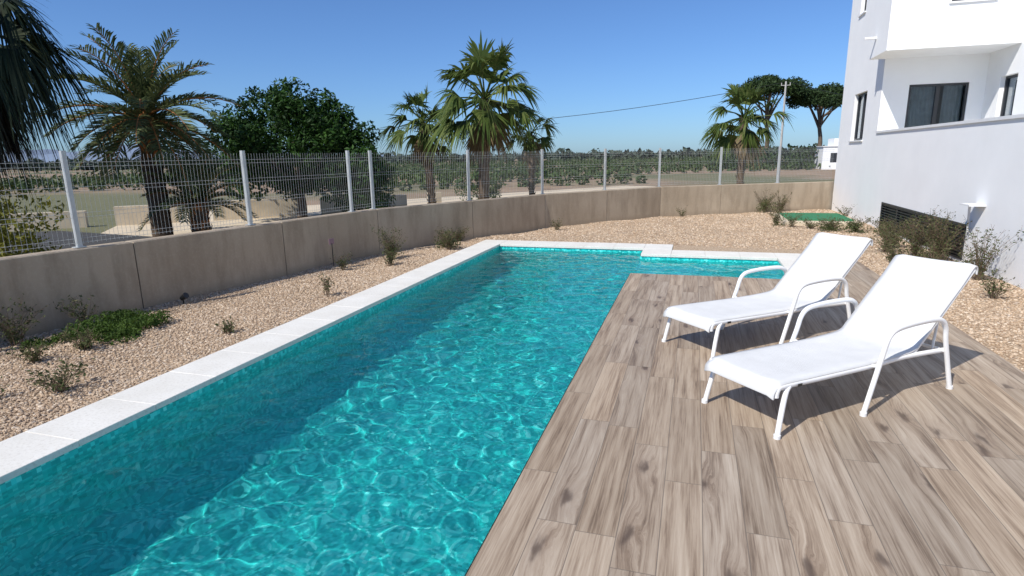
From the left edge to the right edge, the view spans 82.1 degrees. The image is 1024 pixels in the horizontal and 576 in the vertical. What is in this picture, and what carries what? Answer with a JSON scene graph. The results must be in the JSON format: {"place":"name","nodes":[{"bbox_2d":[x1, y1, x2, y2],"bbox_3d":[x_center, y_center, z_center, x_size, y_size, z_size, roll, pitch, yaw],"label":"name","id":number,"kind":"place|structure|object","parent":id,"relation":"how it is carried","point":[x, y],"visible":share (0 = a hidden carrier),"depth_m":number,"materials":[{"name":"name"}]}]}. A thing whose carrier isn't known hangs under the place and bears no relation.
{"place":"outdoors","nodes":[
{"label":"outdoors","id":0,"kind":"place"},
{"bbox_2d":[9,231,151,255],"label":"asphalt road","id":1,"kind":"structure","parent":0,"point":[55,238],"depth_m":14.87,"materials":[{"name":"grey asphalt"}]},
{"bbox_2d":[4,144,396,162],"bbox_3d":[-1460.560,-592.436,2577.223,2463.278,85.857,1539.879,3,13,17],"label":"hills","id":2,"kind":"structure","parent":0,"point":[50,156],"depth_m":2346.42,"materials":[{"name":"green plant"}]},
{"bbox_2d":[102,186,655,236],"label":"dirt track","id":3,"kind":"structure","parent":0,"point":[316,212],"depth_m":18.89,"materials":[{"name":"beige soil"}]},
{"bbox_2d":[0,182,67,256],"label":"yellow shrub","id":4,"kind":"object","parent":3,"relation":"on","point":[5,234],"visible":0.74,"depth_m":10.20,"materials":[{"name":"green plant"}]},
{"bbox_2d":[32,22,246,236],"bbox_3d":[-8.565,-3.505,14.087,4.263,4.995,4.153,3,13,17],"label":"date palm","id":5,"kind":"object","parent":3,"relation":"on","point":[142,119],"visible":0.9,"depth_m":13.43,"materials":[{"name":"green plant"}]},
{"bbox_2d":[138,151,258,231],"bbox_3d":[-7.794,-2.226,14.533,2.793,2.278,2.575,11,18,43],"label":"date palm","id":6,"kind":"object","parent":3,"relation":"on","point":[204,195],"visible":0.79,"depth_m":14.33,"materials":[{"name":"green plant"}]},
{"bbox_2d":[7,192,441,230],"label":"sand wall","id":7,"kind":"structure","parent":3,"relation":"on","point":[324,206],"depth_m":19.00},
{"bbox_2d":[202,76,395,217],"bbox_3d":[-6.386,-4.125,17.972,5.963,4.356,4.232,-1,13,-1],"label":"citrus tree","id":8,"kind":"object","parent":3,"relation":"on","point":[314,127],"visible":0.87,"depth_m":16.96,"materials":[{"name":"green plant"}]},
{"bbox_2d":[375,82,468,203],"bbox_3d":[-2.859,-4.334,18.863,2.648,4.328,2.700,11,18,43],"label":"fan palm","id":9,"kind":"object","parent":3,"relation":"on","point":[417,142],"visible":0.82,"depth_m":18.49,"materials":[{"name":"green plant"}]},
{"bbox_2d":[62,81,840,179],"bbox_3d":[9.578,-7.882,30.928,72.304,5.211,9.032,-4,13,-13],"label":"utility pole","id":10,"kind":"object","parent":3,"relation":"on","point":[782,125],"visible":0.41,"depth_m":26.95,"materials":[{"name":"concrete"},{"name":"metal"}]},
{"bbox_2d":[454,177,502,200],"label":"green shrub","id":11,"kind":"object","parent":3,"relation":"on","point":[493,188],"visible":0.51,"depth_m":23.52,"materials":[{"name":"green plant"}]},
{"bbox_2d":[423,31,545,198],"bbox_3d":[-0.710,-4.333,16.275,3.503,5.387,3.579,3,13,17],"label":"fan palm","id":12,"kind":"object","parent":3,"relation":"on","point":[487,128],"visible":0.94,"depth_m":15.82,"materials":[{"name":"green plant"}]},
{"bbox_2d":[501,107,558,194],"bbox_3d":[0.569,-3.850,18.347,1.894,3.485,1.823,3,13,17],"label":"fan palm","id":13,"kind":"object","parent":3,"relation":"on","point":[538,146],"visible":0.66,"depth_m":18.14,"materials":[{"name":"green plant"}]},
{"bbox_2d":[699,80,795,183],"bbox_3d":[9.270,-5.795,23.376,3.588,4.771,3.053,3,13,17],"label":"fan palm","id":14,"kind":"object","parent":3,"relation":"on","point":[745,140],"visible":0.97,"depth_m":22.79,"materials":[{"name":"green plant"}]},
{"bbox_2d":[0,153,835,232],"bbox_3d":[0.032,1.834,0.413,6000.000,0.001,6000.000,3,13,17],"label":"ground","id":15,"kind":"structure","parent":0,"point":[509,187],"depth_m":36.81,"materials":[{"name":"soil"}]},
{"bbox_2d":[0,0,115,255],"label":"fan palm","id":16,"kind":"object","parent":15,"relation":"on","point":[36,51],"visible":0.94,"depth_m":10.58,"materials":[{"name":"green plant"}]},
{"bbox_2d":[0,246,783,575],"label":"swimming pool","id":17,"kind":"structure","parent":15,"relation":"in","point":[8,484],"depth_m":5.37,"materials":[{"name":"teal tile"}]},
{"bbox_2d":[0,249,783,575],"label":"pool water","id":18,"kind":"structure","parent":17,"relation":"in","point":[400,437],"depth_m":3.95,"materials":[{"name":"teal liquid"}]},
{"bbox_2d":[0,240,799,483],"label":"pool coping","id":19,"kind":"object","parent":17,"relation":"on","point":[28,450],"visible":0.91,"depth_m":5.36,"materials":[{"name":"white stone"}]},
{"bbox_2d":[0,155,820,193],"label":"orchard rows","id":20,"kind":"object","parent":15,"relation":"on","point":[570,170],"visible":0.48,"depth_m":50.85,"materials":[{"name":"green plant"}]},
{"bbox_2d":[0,143,824,171],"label":"distant trees","id":21,"kind":"object","parent":15,"relation":"on","point":[569,154],"visible":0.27,"depth_m":160.67,"materials":[{"name":"green plant"}]},
{"bbox_2d":[0,181,833,341],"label":"concrete wall","id":22,"kind":"structure","parent":15,"relation":"on","point":[144,273],"depth_m":9.52,"materials":[{"name":"grey concrete"}]},
{"bbox_2d":[0,146,833,252],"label":"fence","id":23,"kind":"object","parent":22,"relation":"on","point":[64,162],"visible":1,"depth_m":9.88,"materials":[{"name":"metal"}]},
{"bbox_2d":[0,209,1023,441],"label":"gravel bed","id":24,"kind":"object","parent":15,"relation":"on","point":[720,248],"visible":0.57,"depth_m":7.33,"materials":[{"name":"beige gravel"}]},
{"bbox_2d":[0,293,49,346],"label":"dry weed","id":25,"kind":"object","parent":24,"relation":"on","point":[10,333],"visible":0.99,"depth_m":6.07,"materials":[{"name":"green plant"}]},
{"bbox_2d":[2,339,48,362],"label":"dry weed","id":26,"kind":"object","parent":24,"relation":"on","point":[29,353],"visible":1,"depth_m":5.52,"materials":[{"name":"green plant"}]},
{"bbox_2d":[17,330,81,348],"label":"ground cover plant","id":27,"kind":"object","parent":24,"relation":"on","point":[55,338],"visible":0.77,"depth_m":6.04,"materials":[{"name":"green plant"}]},
{"bbox_2d":[24,350,95,392],"bbox_3d":[-3.708,0.727,4.796,0.434,0.284,0.530,3,13,17],"label":"dry weed","id":28,"kind":"object","parent":24,"relation":"on","point":[59,383],"visible":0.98,"depth_m":4.81,"materials":[{"name":"green plant"}]},
{"bbox_2d":[53,294,98,322],"bbox_3d":[-4.871,0.276,6.605,0.363,0.407,0.381,3,13,17],"label":"dry weed","id":29,"kind":"object","parent":24,"relation":"on","point":[74,314],"visible":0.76,"depth_m":6.59,"materials":[{"name":"green plant"}]},
{"bbox_2d":[57,323,101,349],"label":"dry weed","id":30,"kind":"object","parent":24,"relation":"on","point":[85,343],"visible":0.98,"depth_m":5.82,"materials":[{"name":"green plant"}]},
{"bbox_2d":[61,307,173,344],"bbox_3d":[-4.330,0.389,6.527,0.921,0.230,1.167,0,13,4],"label":"ground cover plant","id":31,"kind":"object","parent":24,"relation":"on","point":[119,327],"visible":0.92,"depth_m":6.40,"materials":[{"name":"green plant"}]},
{"bbox_2d":[180,292,188,303],"bbox_3d":[-4.298,0.134,7.709,0.118,0.156,0.084,3,13,17],"label":"garden spotlight","id":32,"kind":"object","parent":24,"relation":"on","point":[184,296],"visible":1,"depth_m":7.69,"materials":[{"name":"black plastic"}]},
{"bbox_2d":[215,316,238,334],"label":"dry weed","id":33,"kind":"object","parent":24,"relation":"on","point":[226,328],"visible":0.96,"depth_m":6.32,"materials":[{"name":"green plant"}]},
{"bbox_2d":[313,273,334,296],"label":"dry weed","id":34,"kind":"object","parent":24,"relation":"on","point":[326,285],"visible":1,"depth_m":8.01,"materials":[{"name":"green plant"}]},
{"bbox_2d":[328,238,333,265],"bbox_3d":[-3.105,-0.608,10.168,0.020,0.500,0.140,3,13,17],"label":"plant label sign","id":35,"kind":"object","parent":24,"relation":"on","point":[331,241],"visible":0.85,"depth_m":10.14,"materials":[{"name":"black plastic"}]},
{"bbox_2d":[330,252,352,269],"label":"dry weed","id":36,"kind":"object","parent":24,"relation":"on","point":[343,263],"visible":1,"depth_m":9.89,"materials":[{"name":"green plant"}]},
{"bbox_2d":[371,226,407,252],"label":"dry weed","id":37,"kind":"object","parent":24,"relation":"on","point":[387,243],"visible":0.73,"depth_m":10.68,"materials":[{"name":"green plant"}]},
{"bbox_2d":[381,246,401,265],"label":"dry weed","id":38,"kind":"object","parent":24,"relation":"on","point":[390,257],"visible":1,"depth_m":10.21,"materials":[{"name":"green plant"}]},
{"bbox_2d":[382,245,403,257],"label":"shrub","id":39,"kind":"object","parent":24,"relation":"on","point":[395,250],"visible":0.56,"depth_m":10.67,"materials":[{"name":"green plant"}]},
{"bbox_2d":[434,230,452,246],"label":"dry weed","id":40,"kind":"object","parent":24,"relation":"on","point":[442,236],"visible":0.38,"depth_m":12.24,"materials":[{"name":"green plant"}]},
{"bbox_2d":[433,236,460,248],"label":"shrub","id":41,"kind":"object","parent":24,"relation":"on","point":[455,244],"visible":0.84,"depth_m":12.01,"materials":[{"name":"green plant"}]},
{"bbox_2d":[437,226,459,249],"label":"dry weed","id":42,"kind":"object","parent":24,"relation":"on","point":[448,237],"visible":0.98,"depth_m":11.87,"materials":[{"name":"green plant"}]},
{"bbox_2d":[452,227,469,241],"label":"dry weed","id":43,"kind":"object","parent":24,"relation":"on","point":[460,234],"visible":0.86,"depth_m":12.90,"materials":[{"name":"green plant"}]},
{"bbox_2d":[549,218,562,229],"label":"dry weed","id":44,"kind":"object","parent":24,"relation":"on","point":[556,227],"visible":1,"depth_m":14.55,"materials":[{"name":"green plant"}]},
{"bbox_2d":[675,206,686,216],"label":"dry weed","id":45,"kind":"object","parent":24,"relation":"on","point":[682,212],"visible":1,"depth_m":17.17,"materials":[{"name":"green plant"}]},
{"bbox_2d":[466,261,1023,575],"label":"wood tile deck","id":46,"kind":"structure","parent":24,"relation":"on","point":[643,460],"depth_m":3.46,"materials":[{"name":"wood"}]},
{"bbox_2d":[662,232,872,358],"bbox_3d":[2.542,0.019,5.800,2.140,0.942,0.765,-7,14,-25],"label":"sun lounger","id":47,"kind":"object","parent":46,"relation":"on","point":[820,268],"visible":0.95,"depth_m":5.85,"materials":[{"name":"white plastic"}]},
{"bbox_2d":[701,254,977,439],"bbox_3d":[2.476,0.339,4.387,2.140,0.942,0.765,-7,14,-25],"label":"sun lounger","id":48,"kind":"object","parent":46,"relation":"on","point":[902,308],"visible":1,"depth_m":4.42,"materials":[{"name":"white plastic"}]},
{"bbox_2d":[754,189,778,211],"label":"dry weed","id":49,"kind":"object","parent":24,"relation":"on","point":[765,209],"visible":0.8,"depth_m":17.98,"materials":[{"name":"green plant"}]},
{"bbox_2d":[756,197,779,212],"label":"shrub","id":50,"kind":"object","parent":24,"relation":"on","point":[761,204],"visible":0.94,"depth_m":17.86,"materials":[{"name":"green plant"}]},
{"bbox_2d":[767,207,785,224],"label":"dry weed","id":51,"kind":"object","parent":24,"relation":"on","point":[776,215],"visible":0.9,"depth_m":14.57,"materials":[{"name":"green plant"}]},
{"bbox_2d":[771,216,785,226],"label":"shrub","id":52,"kind":"object","parent":24,"relation":"on","point":[777,222],"visible":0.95,"depth_m":14.46,"materials":[{"name":"green plant"}]},
{"bbox_2d":[770,190,791,211],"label":"dry weed","id":53,"kind":"object","parent":24,"relation":"on","point":[780,205],"visible":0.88,"depth_m":18.16,"materials":[{"name":"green plant"}]},
{"bbox_2d":[785,212,802,227],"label":"dry weed","id":54,"kind":"object","parent":24,"relation":"on","point":[791,224],"visible":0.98,"depth_m":14.23,"materials":[{"name":"green plant"}]},
{"bbox_2d":[797,217,825,228],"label":"dry weed","id":55,"kind":"object","parent":24,"relation":"on","point":[810,226],"visible":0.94,"depth_m":14.04,"materials":[{"name":"green plant"}]},
{"bbox_2d":[773,213,862,225],"bbox_3d":[7.994,-1.786,15.540,1.750,0.220,2.200,3,13,17],"label":"utility chamber cover","id":56,"kind":"object","parent":24,"relation":"on","point":[813,216],"visible":0.52,"depth_m":15.21,"materials":[{"name":"green plastic"}]},
{"bbox_2d":[816,214,846,229],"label":"dry weed","id":57,"kind":"object","parent":24,"relation":"on","point":[831,222],"visible":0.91,"depth_m":13.76,"materials":[{"name":"green plant"}]},
{"bbox_2d":[817,222,848,231],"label":"shrub","id":58,"kind":"object","parent":24,"relation":"on","point":[824,228],"visible":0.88,"depth_m":13.67,"materials":[{"name":"green plant"}]},
{"bbox_2d":[835,205,854,215],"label":"dry weed","id":59,"kind":"object","parent":24,"relation":"on","point":[839,210],"visible":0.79,"depth_m":15.63,"materials":[{"name":"green plant"}]},
{"bbox_2d":[839,216,873,231],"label":"dry weed","id":60,"kind":"object","parent":24,"relation":"on","point":[860,223],"visible":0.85,"depth_m":13.47,"materials":[{"name":"green plant"}]},
{"bbox_2d":[843,222,871,233],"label":"shrub","id":61,"kind":"object","parent":24,"relation":"on","point":[850,228],"visible":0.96,"depth_m":13.38,"materials":[{"name":"green plant"}]},
{"bbox_2d":[862,228,903,252],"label":"dry weed","id":62,"kind":"object","parent":24,"relation":"on","point":[889,241],"visible":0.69,"depth_m":10.66,"materials":[{"name":"green plant"}]},
{"bbox_2d":[873,215,896,236],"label":"dry weed","id":63,"kind":"object","parent":24,"relation":"on","point":[884,222],"visible":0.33,"depth_m":12.53,"materials":[{"name":"green plant"}]},
{"bbox_2d":[872,222,902,238],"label":"dry weed","id":64,"kind":"object","parent":24,"relation":"on","point":[883,228],"visible":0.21,"depth_m":11.87,"materials":[{"name":"green plant"}]},
{"bbox_2d":[869,218,921,242],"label":"dry weed","id":65,"kind":"object","parent":24,"relation":"on","point":[890,231],"visible":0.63,"depth_m":11.03,"materials":[{"name":"green plant"}]},
{"bbox_2d":[876,237,914,261],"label":"dry weed","id":66,"kind":"object","parent":24,"relation":"on","point":[891,250],"visible":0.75,"depth_m":9.61,"materials":[{"name":"green plant"}]},
{"bbox_2d":[883,230,910,247],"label":"shrub","id":67,"kind":"object","parent":24,"relation":"on","point":[901,239],"visible":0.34,"depth_m":11.16,"materials":[{"name":"green plant"}]},
{"bbox_2d":[894,212,950,256],"bbox_3d":[6.916,-0.887,9.976,0.876,0.792,0.838,-7,14,-27],"label":"dry weed","id":68,"kind":"object","parent":24,"relation":"on","point":[916,243],"visible":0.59,"depth_m":10.05,"materials":[{"name":"green plant"}]},
{"bbox_2d":[901,237,962,259],"bbox_3d":[6.348,-0.483,8.895,0.614,0.500,0.666,-4,13,-15],"label":"dry weed","id":69,"kind":"object","parent":24,"relation":"on","point":[925,254],"visible":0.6,"depth_m":8.88,"materials":[{"name":"green plant"}]},
{"bbox_2d":[907,231,957,258],"bbox_3d":[7.043,-0.716,9.836,0.728,0.541,0.652,3,13,17],"label":"shrub","id":70,"kind":"object","parent":24,"relation":"on","point":[929,242],"visible":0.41,"depth_m":9.78,"materials":[{"name":"green plant"}]},
{"bbox_2d":[908,205,972,259],"bbox_3d":[6.869,-0.840,9.484,0.843,0.918,0.970,-13,17,-43],"label":"dry weed","id":71,"kind":"object","parent":24,"relation":"on","point":[933,234],"visible":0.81,"depth_m":9.46,"materials":[{"name":"green plant"}]},
{"bbox_2d":[955,252,989,276],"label":"shrub","id":72,"kind":"object","parent":24,"relation":"on","point":[967,261],"visible":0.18,"depth_m":8.53,"materials":[{"name":"green plant"}]},
{"bbox_2d":[955,225,1023,280],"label":"dry weed","id":73,"kind":"object","parent":24,"relation":"on","point":[976,261],"visible":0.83,"depth_m":8.14,"materials":[{"name":"green plant"}]},
{"bbox_2d":[977,268,1021,298],"bbox_3d":[5.922,-0.046,7.235,0.478,0.391,0.504,-10,16,-35],"label":"dry weed","id":74,"kind":"object","parent":24,"relation":"on","point":[993,289],"visible":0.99,"depth_m":7.23,"materials":[{"name":"green plant"}]},
{"bbox_2d":[708,144,818,170],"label":"hedge trees","id":75,"kind":"object","parent":15,"relation":"on","point":[766,159],"visible":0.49,"depth_m":60.65,"materials":[{"name":"green plant"}]},
{"bbox_2d":[738,73,813,161],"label":"stone pine","id":76,"kind":"object","parent":15,"relation":"on","point":[792,90],"visible":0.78,"depth_m":64.58,"materials":[{"name":"green plant"}]},
{"bbox_2d":[785,82,843,145],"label":"stone pine","id":77,"kind":"object","parent":15,"relation":"on","point":[819,100],"visible":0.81,"depth_m":64.99,"materials":[{"name":"green plant"}]},
{"bbox_2d":[814,138,838,169],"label":"white house","id":78,"kind":"structure","parent":15,"relation":"on","point":[833,143],"depth_m":58.11,"materials":[{"name":"paint"}]},
{"bbox_2d":[816,146,837,161],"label":"windows and roof edge","id":79,"kind":"structure","parent":78,"relation":"in","point":[833,155],"depth_m":57.88,"materials":[{"name":"metal"}]},
{"bbox_2d":[831,0,1023,288],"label":"walls","id":80,"kind":"structure","parent":15,"relation":"on","point":[978,46],"depth_m":12.48,"materials":[{"name":"white paint"}]},
{"bbox_2d":[854,92,866,139],"bbox_3d":[9.890,-4.663,15.944,0.694,1.270,1.320,3,13,17],"label":"side window","id":81,"kind":"structure","parent":80,"relation":"attached to","point":[860,115],"depth_m":16.32,"materials":[{"name":"glass"}]},
{"bbox_2d":[879,202,966,259],"bbox_3d":[7.990,-1.230,11.592,0.105,0.566,4.596,3,13,17],"label":"louvre grille","id":82,"kind":"object","parent":80,"relation":"attached to","point":[895,212],"visible":0.52,"depth_m":11.57,"materials":[{"name":"metal"}]},
{"bbox_2d":[848,0,1023,141],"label":"parapet cap and sills","id":83,"kind":"object","parent":80,"relation":"attached to","point":[966,121],"visible":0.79,"depth_m":10.77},
{"bbox_2d":[904,82,968,127],"bbox_3d":[10.146,-3.888,14.351,1.230,2.050,0.694,3,13,17],"label":"terrace sliding door","id":84,"kind":"structure","parent":80,"relation":"attached to","point":[929,104],"depth_m":13.99,"materials":[{"name":"glass"}]},
{"bbox_2d":[959,203,985,231],"bbox_3d":[7.077,-1.073,9.106,0.218,0.461,0.467,3,13,17],"label":"wall bracket","id":85,"kind":"object","parent":80,"relation":"attached to","point":[969,205],"depth_m":9.11,"materials":[{"name":"white metal"}]},
{"bbox_2d":[1000,74,1017,115],"bbox_3d":[11.024,-3.521,12.607,0.690,2.070,0.770,3,13,17],"label":"terrace door","id":86,"kind":"structure","parent":80,"relation":"attached to","point":[1005,94],"depth_m":12.86,"materials":[{"name":"glass"}]},
{"bbox_2d":[0,0,852,155],"label":"sky","id":87,"kind":"structure","parent":0,"point":[587,57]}
]}

